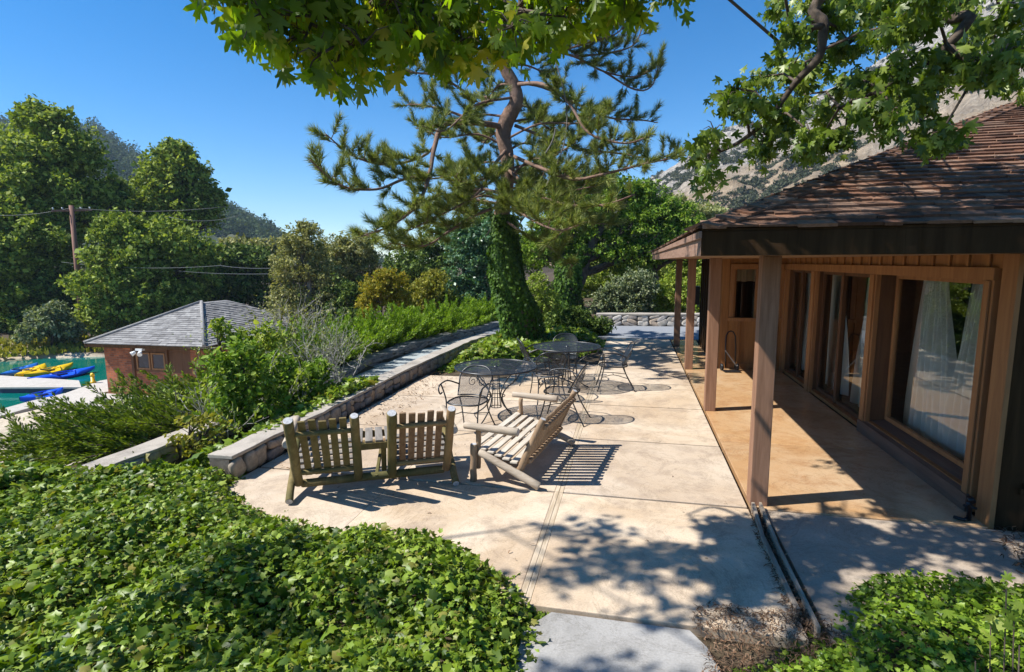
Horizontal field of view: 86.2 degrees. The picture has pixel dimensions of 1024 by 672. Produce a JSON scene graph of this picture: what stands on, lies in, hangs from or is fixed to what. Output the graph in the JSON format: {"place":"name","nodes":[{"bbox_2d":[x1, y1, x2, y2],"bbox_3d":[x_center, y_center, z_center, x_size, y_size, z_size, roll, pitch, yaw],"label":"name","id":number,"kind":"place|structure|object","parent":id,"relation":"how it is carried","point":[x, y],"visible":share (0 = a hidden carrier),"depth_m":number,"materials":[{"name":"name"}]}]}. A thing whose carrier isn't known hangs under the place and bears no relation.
{"place":"outdoors","nodes":[
{"label":"outdoors","id":0,"kind":"place"},
{"bbox_2d":[0,357,106,407],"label":"lake","id":1,"kind":"structure","parent":0,"point":[12,399],"depth_m":29.08,"materials":[{"name":"teal liquid"}]},
{"bbox_2d":[0,362,37,375],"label":"kayak","id":2,"kind":"object","parent":1,"relation":"on","point":[13,372],"visible":0.69,"depth_m":26.72,"materials":[{"name":"blue plastic"}]},
{"bbox_2d":[14,363,46,376],"bbox_3d":[-23.702,1.770,26.982,0.740,0.376,3.000,-3,8,-20],"label":"kayak","id":3,"kind":"object","parent":1,"relation":"on","point":[30,369],"visible":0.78,"depth_m":26.80,"materials":[{"name":"yellow plastic"}]},
{"bbox_2d":[0,375,80,392],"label":"floating dock","id":4,"kind":"object","parent":1,"relation":"on","point":[12,384],"visible":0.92,"depth_m":23.44,"materials":[{"name":"concrete"}]},
{"bbox_2d":[19,387,62,401],"bbox_3d":[-18.849,2.419,21.957,0.740,0.376,1.700,1,8,11],"label":"kayak","id":5,"kind":"object","parent":1,"relation":"on","point":[32,396],"visible":0.73,"depth_m":21.82,"materials":[{"name":"blue plastic"}]},
{"bbox_2d":[24,362,72,376],"bbox_3d":[-22.888,1.748,27.103,0.740,0.376,3.000,-1,8,-2],"label":"kayak","id":6,"kind":"object","parent":1,"relation":"on","point":[58,368],"visible":0.88,"depth_m":26.88,"materials":[{"name":"yellow plastic"}]},
{"bbox_2d":[27,366,94,378],"bbox_3d":[-21.429,1.874,26.107,0.740,0.376,3.000,2,8,17],"label":"kayak","id":7,"kind":"object","parent":1,"relation":"on","point":[71,373],"visible":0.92,"depth_m":26.12,"materials":[{"name":"blue plastic"}]},
{"bbox_2d":[0,380,147,417],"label":"lakeside deck","id":8,"kind":"structure","parent":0,"point":[82,393],"depth_m":21.22,"materials":[{"name":"concrete"}]},
{"bbox_2d":[72,128,295,268],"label":"forested hill","id":9,"kind":"structure","parent":0,"point":[214,236],"depth_m":219.75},
{"bbox_2d":[0,112,394,265],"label":"hillside forest","id":10,"kind":"object","parent":9,"relation":"on","point":[248,225],"visible":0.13,"depth_m":264.31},
{"bbox_2d":[0,0,897,262],"label":"sky","id":11,"kind":"structure","parent":0,"point":[145,69],"materials":[{"name":"blue"}]},
{"bbox_2d":[0,265,1023,671],"bbox_3d":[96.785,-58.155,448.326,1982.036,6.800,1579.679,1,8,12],"label":"ground","id":12,"kind":"structure","parent":0,"point":[590,359],"depth_m":3.48,"materials":[{"name":"beige soil"}]},
{"bbox_2d":[0,201,99,332],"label":"broadleaf tree","id":13,"kind":"object","parent":12,"relation":"on","point":[25,256],"visible":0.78,"depth_m":36.53,"materials":[{"name":"green plant"}]},
{"bbox_2d":[11,297,89,346],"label":"shrub","id":14,"kind":"object","parent":12,"relation":"on","point":[52,322],"visible":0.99,"depth_m":32.24,"materials":[{"name":"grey plant"}]},
{"bbox_2d":[0,268,100,334],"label":"broadleaf tree","id":15,"kind":"object","parent":12,"relation":"on","point":[38,296],"visible":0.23,"depth_m":36.68,"materials":[{"name":"green plant"}]},
{"bbox_2d":[0,334,103,357],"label":"bank grass","id":16,"kind":"structure","parent":12,"relation":"on","point":[15,349],"depth_m":32.16,"materials":[{"name":"green plant"}]},
{"bbox_2d":[0,93,134,272],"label":"broadleaf tree","id":17,"kind":"object","parent":12,"relation":"on","point":[54,161],"visible":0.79,"depth_m":37.62,"materials":[{"name":"green plant"}]},
{"bbox_2d":[51,205,91,334],"bbox_3d":[-27.196,-3.589,34.395,2.004,9.038,0.309,-5,9,-32],"label":"utility pole","id":18,"kind":"object","parent":12,"relation":"on","point":[71,210],"visible":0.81,"depth_m":33.97,"materials":[{"name":"brown wood"}]},
{"bbox_2d":[82,173,141,260],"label":"broadleaf tree","id":19,"kind":"object","parent":12,"relation":"on","point":[122,185],"visible":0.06,"depth_m":42.71,"materials":[{"name":"green plant"}]},
{"bbox_2d":[0,347,255,465],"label":"juniper shrub","id":20,"kind":"object","parent":12,"relation":"on","point":[77,434],"visible":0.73,"depth_m":6.90,"materials":[{"name":"green plant"}]},
{"bbox_2d":[55,206,228,337],"bbox_3d":[-23.640,-4.030,35.587,9.478,8.567,5.884,-3,8,-21],"label":"broadleaf tree","id":21,"kind":"object","parent":12,"relation":"on","point":[151,283],"visible":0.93,"depth_m":34.24,"materials":[{"name":"green plant"}]},
{"bbox_2d":[121,136,231,236],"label":"broadleaf tree","id":22,"kind":"object","parent":12,"relation":"on","point":[171,172],"visible":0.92,"depth_m":44.75,"materials":[{"name":"green plant"}]},
{"bbox_2d":[83,300,296,394],"bbox_3d":[-13.291,0.156,24.462,5.605,3.597,7.902,1,8,12],"label":"boathouse","id":23,"kind":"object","parent":12,"relation":"on","point":[153,345],"visible":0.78,"depth_m":21.64,"materials":[{"name":"red brick"}]},
{"bbox_2d":[136,352,150,369],"bbox_3d":[-14.497,0.980,21.515,0.640,0.670,0.038,1,8,12],"label":"window","id":24,"kind":"structure","parent":23,"relation":"in","point":[143,362],"depth_m":21.52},
{"bbox_2d":[150,353,165,369],"bbox_3d":[-13.813,0.996,21.366,0.640,0.670,0.038,1,8,12],"label":"window","id":25,"kind":"structure","parent":23,"relation":"in","point":[158,362],"depth_m":21.37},
{"bbox_2d":[162,409,233,459],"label":"leafy bush","id":26,"kind":"object","parent":12,"relation":"on","point":[185,440],"visible":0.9,"depth_m":6.53,"materials":[{"name":"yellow plant"}]},
{"bbox_2d":[70,381,327,474],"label":"walkway wall","id":27,"kind":"structure","parent":12,"relation":"on","point":[155,448],"depth_m":6.40,"materials":[{"name":"concrete"}]},
{"bbox_2d":[154,350,277,445],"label":"leafy shoots","id":28,"kind":"object","parent":12,"relation":"on","point":[192,400],"visible":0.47,"depth_m":7.12,"materials":[{"name":"green plant"}]},
{"bbox_2d":[191,241,280,309],"bbox_3d":[-20.392,-3.874,40.049,7.420,6.263,5.118,-5,9,-29],"label":"broadleaf tree","id":29,"kind":"object","parent":12,"relation":"on","point":[242,283],"visible":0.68,"depth_m":39.32,"materials":[{"name":"green plant"}]},
{"bbox_2d":[172,284,322,349],"bbox_3d":[-5.790,0.031,12.624,3.596,2.445,1.635,0,8,5],"label":"twiggy bush","id":30,"kind":"object","parent":12,"relation":"on","point":[253,318],"visible":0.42,"depth_m":12.46,"materials":[{"name":"grey plant"}]},
{"bbox_2d":[193,334,305,430],"bbox_3d":[-3.507,0.761,7.314,1.174,1.624,1.016,1,8,12],"label":"leafy bush","id":31,"kind":"object","parent":12,"relation":"on","point":[250,401],"visible":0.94,"depth_m":7.17,"materials":[{"name":"green plant"}]},
{"bbox_2d":[207,316,295,364],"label":"leafy bush","id":32,"kind":"object","parent":12,"relation":"on","point":[266,338],"visible":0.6,"depth_m":8.50,"materials":[{"name":"green plant"}]},
{"bbox_2d":[217,232,288,304],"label":"broadleaf tree","id":33,"kind":"object","parent":12,"relation":"on","point":[257,241],"visible":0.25,"depth_m":44.27,"materials":[{"name":"green plant"}]},
{"bbox_2d":[189,338,326,392],"bbox_3d":[-5.076,0.761,10.314,2.796,1.449,2.815,1,8,12],"label":"shrub","id":34,"kind":"object","parent":12,"relation":"on","point":[299,359],"visible":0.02,"depth_m":10.22,"materials":[{"name":"green plant"}]},
{"bbox_2d":[124,375,395,468],"bbox_3d":[-3.197,1.152,8.047,1.702,0.898,4.798,1,8,12],"label":"ivy strip","id":35,"kind":"object","parent":12,"relation":"on","point":[348,385],"visible":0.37,"depth_m":7.31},
{"bbox_2d":[0,457,549,671],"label":"ivy bed","id":36,"kind":"object","parent":12,"relation":"on","point":[176,498],"visible":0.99,"depth_m":3.35,"materials":[{"name":"plant"}]},
{"bbox_2d":[235,346,324,421],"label":"leafy shoots","id":37,"kind":"object","parent":12,"relation":"on","point":[298,372],"visible":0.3,"depth_m":7.96,"materials":[{"name":"green plant"}]},
{"bbox_2d":[258,348,336,414],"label":"leafy bush","id":38,"kind":"object","parent":12,"relation":"on","point":[314,375],"visible":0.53,"depth_m":8.21,"materials":[{"name":"green plant"}]},
{"bbox_2d":[264,218,344,325],"bbox_3d":[-9.495,-1.733,25.202,3.633,7.314,3.018,1,8,12],"label":"conifer like tree","id":39,"kind":"object","parent":12,"relation":"on","point":[299,250],"visible":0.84,"depth_m":24.73,"materials":[{"name":"green plant"}]},
{"bbox_2d":[241,287,376,358],"bbox_3d":[-4.051,-0.026,11.098,2.492,1.954,2.648,-6,10,-37],"label":"twiggy bush","id":40,"kind":"object","parent":12,"relation":"on","point":[306,323],"visible":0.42,"depth_m":10.91,"materials":[{"name":"grey plant"}]},
{"bbox_2d":[250,303,384,393],"bbox_3d":[-3.583,0.226,9.736,2.318,1.663,2.183,1,8,12],"label":"twiggy bush","id":41,"kind":"object","parent":12,"relation":"on","point":[329,353],"visible":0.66,"depth_m":9.68,"materials":[{"name":"grey plant"}]},
{"bbox_2d":[269,314,386,370],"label":"juniper shrub","id":42,"kind":"object","parent":12,"relation":"on","point":[369,339],"visible":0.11,"depth_m":11.33,"materials":[{"name":"green plant"}]},
{"bbox_2d":[303,272,365,330],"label":"broadleaf tree","id":43,"kind":"object","parent":12,"relation":"on","point":[349,290],"visible":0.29,"depth_m":24.51,"materials":[{"name":"green plant"}]},
{"bbox_2d":[311,230,382,310],"bbox_3d":[-9.314,-2.570,31.437,4.472,7.166,3.257,-1,8,-8],"label":"broadleaf tree","id":44,"kind":"object","parent":12,"relation":"on","point":[351,255],"visible":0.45,"depth_m":30.81,"materials":[{"name":"green plant"}]},
{"bbox_2d":[208,334,491,479],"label":"patio wall","id":45,"kind":"structure","parent":12,"relation":"on","point":[251,452],"depth_m":7.66,"materials":[{"name":"stone"}]},
{"bbox_2d":[294,302,426,353],"bbox_3d":[-3.704,0.030,13.203,2.979,1.608,2.888,1,8,12],"label":"juniper shrub","id":46,"kind":"object","parent":12,"relation":"on","point":[370,322],"visible":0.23,"depth_m":13.58,"materials":[{"name":"green plant"}]},
{"bbox_2d":[355,266,419,319],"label":"autumn shrub","id":47,"kind":"object","parent":12,"relation":"on","point":[377,290],"visible":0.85,"depth_m":18.25,"materials":[{"name":"yellow plant"}]},
{"bbox_2d":[355,301,451,349],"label":"juniper shrub","id":48,"kind":"object","parent":12,"relation":"on","point":[409,321],"visible":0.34,"depth_m":14.71,"materials":[{"name":"green plant"}]},
{"bbox_2d":[326,320,499,384],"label":"kerb wall","id":49,"kind":"structure","parent":12,"relation":"on","point":[374,359],"depth_m":13.96,"materials":[{"name":"stone"}]},
{"bbox_2d":[353,333,481,379],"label":"walkway","id":50,"kind":"structure","parent":12,"relation":"on","point":[379,369],"depth_m":12.83,"materials":[{"name":"grey concrete"}]},
{"bbox_2d":[405,268,469,313],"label":"shrub","id":51,"kind":"object","parent":12,"relation":"on","point":[434,285],"visible":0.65,"depth_m":19.51,"materials":[{"name":"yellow plant"}]},
{"bbox_2d":[182,0,695,108],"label":"maple tree","id":52,"kind":"object","parent":12,"relation":"on","point":[332,40],"visible":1,"depth_m":3.11,"materials":[{"name":"green plant"}]},
{"bbox_2d":[401,294,496,336],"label":"juniper shrub","id":53,"kind":"object","parent":12,"relation":"on","point":[456,323],"visible":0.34,"depth_m":16.17,"materials":[{"name":"green plant"}]},
{"bbox_2d":[373,199,543,296],"bbox_3d":[-2.840,-3.312,30.757,9.772,8.919,4.341,-1,8,-7],"label":"broadleaf tree","id":54,"kind":"object","parent":12,"relation":"on","point":[412,264],"visible":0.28,"depth_m":29.65,"materials":[{"name":"green plant"}]},
{"bbox_2d":[424,292,497,328],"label":"juniper shrub","id":55,"kind":"object","parent":12,"relation":"on","point":[479,314],"visible":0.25,"depth_m":17.99,"materials":[{"name":"green plant"}]},
{"bbox_2d":[429,217,493,304],"bbox_3d":[-1.806,-2.356,23.830,3.670,5.660,2.423,1,8,12],"label":"broadleaf tree","id":56,"kind":"object","parent":12,"relation":"on","point":[470,248],"visible":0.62,"depth_m":23.33,"materials":[{"name":"green plant"}]},
{"bbox_2d":[303,0,690,337],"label":"pine tree","id":57,"kind":"object","parent":12,"relation":"on","point":[463,198],"visible":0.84,"depth_m":11.57,"materials":[{"name":"green plant"}]},
{"bbox_2d":[486,214,546,340],"bbox_3d":[0.156,-1.252,13.858,1.613,3.591,1.364,1,8,12],"label":"climbing ivy","id":58,"kind":"object","parent":57,"relation":"attached to","point":[504,252],"visible":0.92,"depth_m":13.45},
{"bbox_2d":[518,51,567,224],"bbox_3d":[0.648,-4.172,11.641,1.064,3.568,0.038,0,8,3],"label":"hanging vine","id":59,"kind":"object","parent":57,"relation":"hanging from","point":[566,125],"visible":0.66,"depth_m":11.54,"materials":[{"name":"brown plant"}]},
{"bbox_2d":[435,324,606,372],"bbox_3d":[0.522,0.215,13.800,3.711,0.691,5.994,1,8,12],"label":"ivy ring","id":60,"kind":"object","parent":12,"relation":"on","point":[495,346],"visible":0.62,"depth_m":12.85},
{"bbox_2d":[526,269,562,321],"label":"shrub","id":61,"kind":"object","parent":12,"relation":"on","point":[546,298],"visible":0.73,"depth_m":19.79,"materials":[{"name":"green plant"}]},
{"bbox_2d":[543,305,616,335],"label":"dark bush","id":62,"kind":"object","parent":12,"relation":"on","point":[577,316],"visible":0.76,"depth_m":16.32,"materials":[{"name":"green plant"}]},
{"bbox_2d":[519,168,679,303],"bbox_3d":[3.699,-4.232,24.607,7.972,6.597,3.832,1,8,12],"label":"ivy trunk tree","id":63,"kind":"object","parent":12,"relation":"on","point":[624,245],"visible":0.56,"depth_m":24.05,"materials":[{"name":"green plant"}]},
{"bbox_2d":[553,256,589,310],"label":"climbing ivy","id":64,"kind":"object","parent":63,"relation":"attached to","point":[566,293],"visible":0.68,"depth_m":23.39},
{"bbox_2d":[583,265,661,313],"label":"shrub","id":65,"kind":"object","parent":12,"relation":"on","point":[617,295],"visible":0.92,"depth_m":20.27,"materials":[{"name":"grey plant"}]},
{"bbox_2d":[545,256,700,297],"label":"bush","id":66,"kind":"object","parent":12,"relation":"on","point":[594,282],"visible":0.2,"depth_m":30.27,"materials":[{"name":"green plant"}]},
{"bbox_2d":[596,312,699,326],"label":"road wall","id":67,"kind":"structure","parent":12,"relation":"on","point":[642,319],"depth_m":18.62,"materials":[{"name":"stone"}]},
{"bbox_2d":[625,176,706,307],"bbox_3d":[7.490,-4.107,24.514,5.244,6.085,2.399,1,8,12],"label":"broadleaf tree","id":68,"kind":"object","parent":12,"relation":"on","point":[681,218],"visible":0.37,"depth_m":24.17,"materials":[{"name":"green plant"}]},
{"bbox_2d":[644,267,700,312],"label":"shrub","id":69,"kind":"object","parent":12,"relation":"on","point":[666,304],"visible":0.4,"depth_m":20.34,"materials":[{"name":"green plant"}]},
{"bbox_2d":[668,190,728,220],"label":"broadleaf tree","id":70,"kind":"object","parent":12,"relation":"on","point":[708,209],"visible":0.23,"depth_m":41.06,"materials":[{"name":"green plant"}]},
{"bbox_2d":[692,599,853,671],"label":"leaf litter","id":71,"kind":"object","parent":12,"relation":"on","point":[699,624],"visible":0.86,"depth_m":3.21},
{"bbox_2d":[751,502,799,616],"bbox_3d":[1.967,1.652,4.193,0.066,0.125,1.523,2,8,14],"label":"edging board","id":72,"kind":"object","parent":12,"relation":"on","point":[778,570],"visible":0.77,"depth_m":4.00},
{"bbox_2d":[749,505,818,630],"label":"edging litter","id":73,"kind":"object","parent":12,"relation":"on","point":[787,580],"visible":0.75,"depth_m":3.75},
{"bbox_2d":[758,502,820,639],"bbox_3d":[2.009,1.651,4.069,0.039,0.120,1.701,1,8,13],"label":"edging board","id":74,"kind":"object","parent":12,"relation":"on","point":[791,575],"visible":0.71,"depth_m":3.82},
{"bbox_2d":[648,100,1023,531],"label":"lodge","id":75,"kind":"structure","parent":12,"relation":"on","point":[896,225],"depth_m":4.83,"materials":[{"name":"brown wood"}]},
{"bbox_2d":[737,269,755,281],"bbox_3d":[4.922,-1.250,11.004,0.820,0.312,0.036,1,8,12],"label":"valance","id":76,"kind":"object","parent":75,"relation":"attached to","point":[745,275],"visible":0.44,"depth_m":11.05,"materials":[{"name":"beige fabric"}]},
{"bbox_2d":[728,264,784,321],"bbox_3d":[4.893,-0.866,10.944,1.045,1.145,0.150,1,8,12],"label":"window","id":77,"kind":"structure","parent":75,"relation":"in","point":[734,267],"depth_m":10.96,"materials":[{"name":"brown wood"}]},
{"bbox_2d":[787,270,810,380],"bbox_3d":[5.306,-0.212,9.986,0.070,1.966,1.496,1,8,12],"label":"window","id":78,"kind":"structure","parent":75,"relation":"in","point":[797,373],"depth_m":10.11,"materials":[{"name":"brown wood"}]},
{"bbox_2d":[795,273,810,369],"bbox_3d":[5.799,-0.369,10.844,0.152,2.055,1.063,1,8,12],"label":"curtain","id":79,"kind":"object","parent":75,"relation":"hanging from","point":[806,320],"visible":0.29,"depth_m":10.68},
{"bbox_2d":[825,275,848,395],"bbox_3d":[5.437,-0.145,9.210,0.134,2.055,1.266,1,8,12],"label":"curtain","id":80,"kind":"object","parent":75,"relation":"hanging from","point":[833,331],"visible":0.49,"depth_m":9.09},
{"bbox_2d":[816,272,869,418],"bbox_3d":[4.868,0.059,8.012,0.070,1.966,2.096,1,8,12],"label":"window","id":81,"kind":"structure","parent":75,"relation":"in","point":[835,398],"depth_m":8.18,"materials":[{"name":"brown wood"}]},
{"bbox_2d":[850,277,869,406],"bbox_3d":[5.149,0.032,7.913,0.151,2.055,0.763,1,8,12],"label":"curtain","id":82,"kind":"object","parent":75,"relation":"hanging from","point":[856,386],"visible":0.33,"depth_m":8.13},
{"bbox_2d":[903,280,956,449],"bbox_3d":[4.876,0.251,6.314,0.151,2.055,1.080,1,8,12],"label":"curtain","id":83,"kind":"object","parent":75,"relation":"hanging from","point":[933,361],"visible":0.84,"depth_m":6.33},
{"bbox_2d":[884,275,983,467],"bbox_3d":[4.493,0.290,5.760,0.050,1.816,2.116,1,8,12],"label":"window","id":84,"kind":"structure","parent":75,"relation":"in","point":[898,291],"depth_m":6.64,"materials":[{"name":"brown wood"}]},
{"bbox_2d":[936,284,982,460],"bbox_3d":[4.726,0.344,5.634,0.153,2.055,0.879,1,8,12],"label":"curtain","id":85,"kind":"object","parent":75,"relation":"hanging from","point":[957,403],"visible":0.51,"depth_m":5.70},
{"bbox_2d":[678,0,1023,201],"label":"maple tree","id":86,"kind":"object","parent":12,"relation":"on","point":[876,94],"visible":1,"depth_m":4.28,"materials":[{"name":"green plant"}]},
{"bbox_2d":[728,567,1023,671],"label":"creeper bed","id":87,"kind":"object","parent":12,"relation":"on","point":[915,595],"visible":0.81,"depth_m":3.05,"materials":[{"name":"plant"}]},
{"bbox_2d":[924,570,1023,671],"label":"creeper sprig","id":88,"kind":"object","parent":87,"relation":"on","point":[1000,623],"visible":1,"depth_m":1.26,"materials":[{"name":"green plant"}]},
{"bbox_2d":[992,526,1023,573],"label":"corner litter","id":89,"kind":"object","parent":12,"relation":"on","point":[1005,542],"visible":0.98,"depth_m":4.23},
{"bbox_2d":[216,338,808,648],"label":"patio","id":90,"kind":"structure","parent":0,"point":[653,469],"depth_m":5.04,"materials":[{"name":"concrete"}]},
{"bbox_2d":[271,370,455,468],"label":"wall foot litter","id":91,"kind":"object","parent":90,"relation":"on","point":[415,389],"depth_m":8.85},
{"bbox_2d":[282,405,459,503],"bbox_3d":[-1.382,1.046,5.458,1.621,0.882,1.155,-2,8,-15],"label":"log tete-a-tete bench","id":92,"kind":"object","parent":90,"relation":"on","point":[297,444],"visible":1,"depth_m":5.21,"materials":[{"name":"wood"}]},
{"bbox_2d":[438,365,495,424],"bbox_3d":[-0.555,0.843,7.123,0.621,0.835,0.654,2,8,20],"label":"patio chair","id":93,"kind":"object","parent":90,"relation":"on","point":[479,395],"visible":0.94,"depth_m":7.25,"materials":[{"name":"grey metal"}]},
{"bbox_2d":[454,359,536,423],"bbox_3d":[-0.225,0.792,7.764,1.174,0.751,1.174,0,8,0],"label":"patio table","id":94,"kind":"object","parent":90,"relation":"on","point":[497,368],"visible":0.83,"depth_m":7.71,"materials":[{"name":"grey metal"}]},
{"bbox_2d":[463,389,576,489],"bbox_3d":[0.157,1.044,6.028,0.838,0.712,1.462,3,8,21],"label":"log loveseat","id":95,"kind":"object","parent":90,"relation":"on","point":[542,435],"visible":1,"depth_m":5.58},
{"bbox_2d":[516,338,553,385],"bbox_3d":[0.414,0.447,9.999,0.654,0.835,0.621,-1,8,-7],"label":"patio chair","id":96,"kind":"object","parent":90,"relation":"on","point":[525,355],"visible":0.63,"depth_m":9.89,"materials":[{"name":"black metal"}]},
{"bbox_2d":[527,352,566,404],"bbox_3d":[0.582,0.615,8.749,0.621,0.835,0.654,-1,8,-7],"label":"patio chair","id":97,"kind":"object","parent":90,"relation":"on","point":[542,371],"visible":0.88,"depth_m":8.54,"materials":[{"name":"black metal"}]},
{"bbox_2d":[548,333,579,381],"bbox_3d":[0.998,0.397,10.335,0.621,0.835,0.654,1,8,8],"label":"patio chair","id":98,"kind":"object","parent":90,"relation":"on","point":[575,354],"visible":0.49,"depth_m":10.50,"materials":[{"name":"black metal"}]},
{"bbox_2d":[519,338,609,608],"bbox_3d":[1.430,0.950,9.687,0.080,0.099,12.684,1,8,12],"label":"expansion strip","id":99,"kind":"object","parent":90,"relation":"on","point":[529,584],"visible":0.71,"depth_m":4.89,"materials":[{"name":"beige concrete"}]},
{"bbox_2d":[538,362,590,426],"bbox_3d":[0.736,0.769,7.605,0.654,0.835,0.621,2,8,18],"label":"patio chair","id":100,"kind":"object","parent":90,"relation":"on","point":[580,377],"visible":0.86,"depth_m":7.49,"materials":[{"name":"black metal"}]},
{"bbox_2d":[533,341,600,390],"bbox_3d":[0.960,0.542,9.555,1.174,0.751,1.174,-6,10,-37],"label":"patio table","id":101,"kind":"object","parent":90,"relation":"on","point":[567,351],"visible":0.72,"depth_m":9.50,"materials":[{"name":"black metal"}]},
{"bbox_2d":[596,341,635,391],"bbox_3d":[1.800,0.506,9.492,0.654,0.835,0.621,0,8,6],"label":"patio chair","id":102,"kind":"object","parent":90,"relation":"on","point":[623,363],"visible":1,"depth_m":9.40,"materials":[{"name":"black metal"}]},
{"bbox_2d":[482,325,698,341],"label":"road","id":103,"kind":"structure","parent":0,"point":[646,332],"depth_m":16.96,"materials":[{"name":"asphalt"}]},
{"bbox_2d":[514,612,719,671],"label":"entry path","id":104,"kind":"structure","parent":0,"point":[576,643],"depth_m":3.16,"materials":[{"name":"grey concrete"}]},
{"bbox_2d":[520,0,1023,265],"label":"rocky mountain","id":105,"kind":"structure","parent":0,"point":[971,104],"depth_m":155.29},
{"bbox_2d":[527,0,1023,252],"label":"hillside shrubs","id":106,"kind":"object","parent":105,"relation":"on","point":[751,195],"visible":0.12,"depth_m":157.24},
{"bbox_2d":[671,340,987,528],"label":"porch floor","id":107,"kind":"structure","parent":0,"point":[826,460],"depth_m":6.03,"materials":[{"name":"concrete"}]},
{"bbox_2d":[720,330,740,371],"bbox_3d":[4.381,0.303,10.913,0.340,0.814,0.320,0,8,4],"label":"hand truck","id":108,"kind":"object","parent":107,"relation":"on","point":[736,366],"visible":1,"depth_m":10.96,"materials":[{"name":"black paint"}]},
{"bbox_2d":[953,496,976,520],"bbox_3d":[3.843,1.459,4.636,0.153,0.220,0.084,1,8,12],"label":"hose valve","id":109,"kind":"object","parent":107,"relation":"on","point":[971,501],"visible":1,"depth_m":4.62,"materials":[{"name":"black paint"}]},
{"bbox_2d":[765,510,1023,659],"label":"side path","id":110,"kind":"structure","parent":0,"point":[829,557],"depth_m":4.14,"materials":[{"name":"concrete"}]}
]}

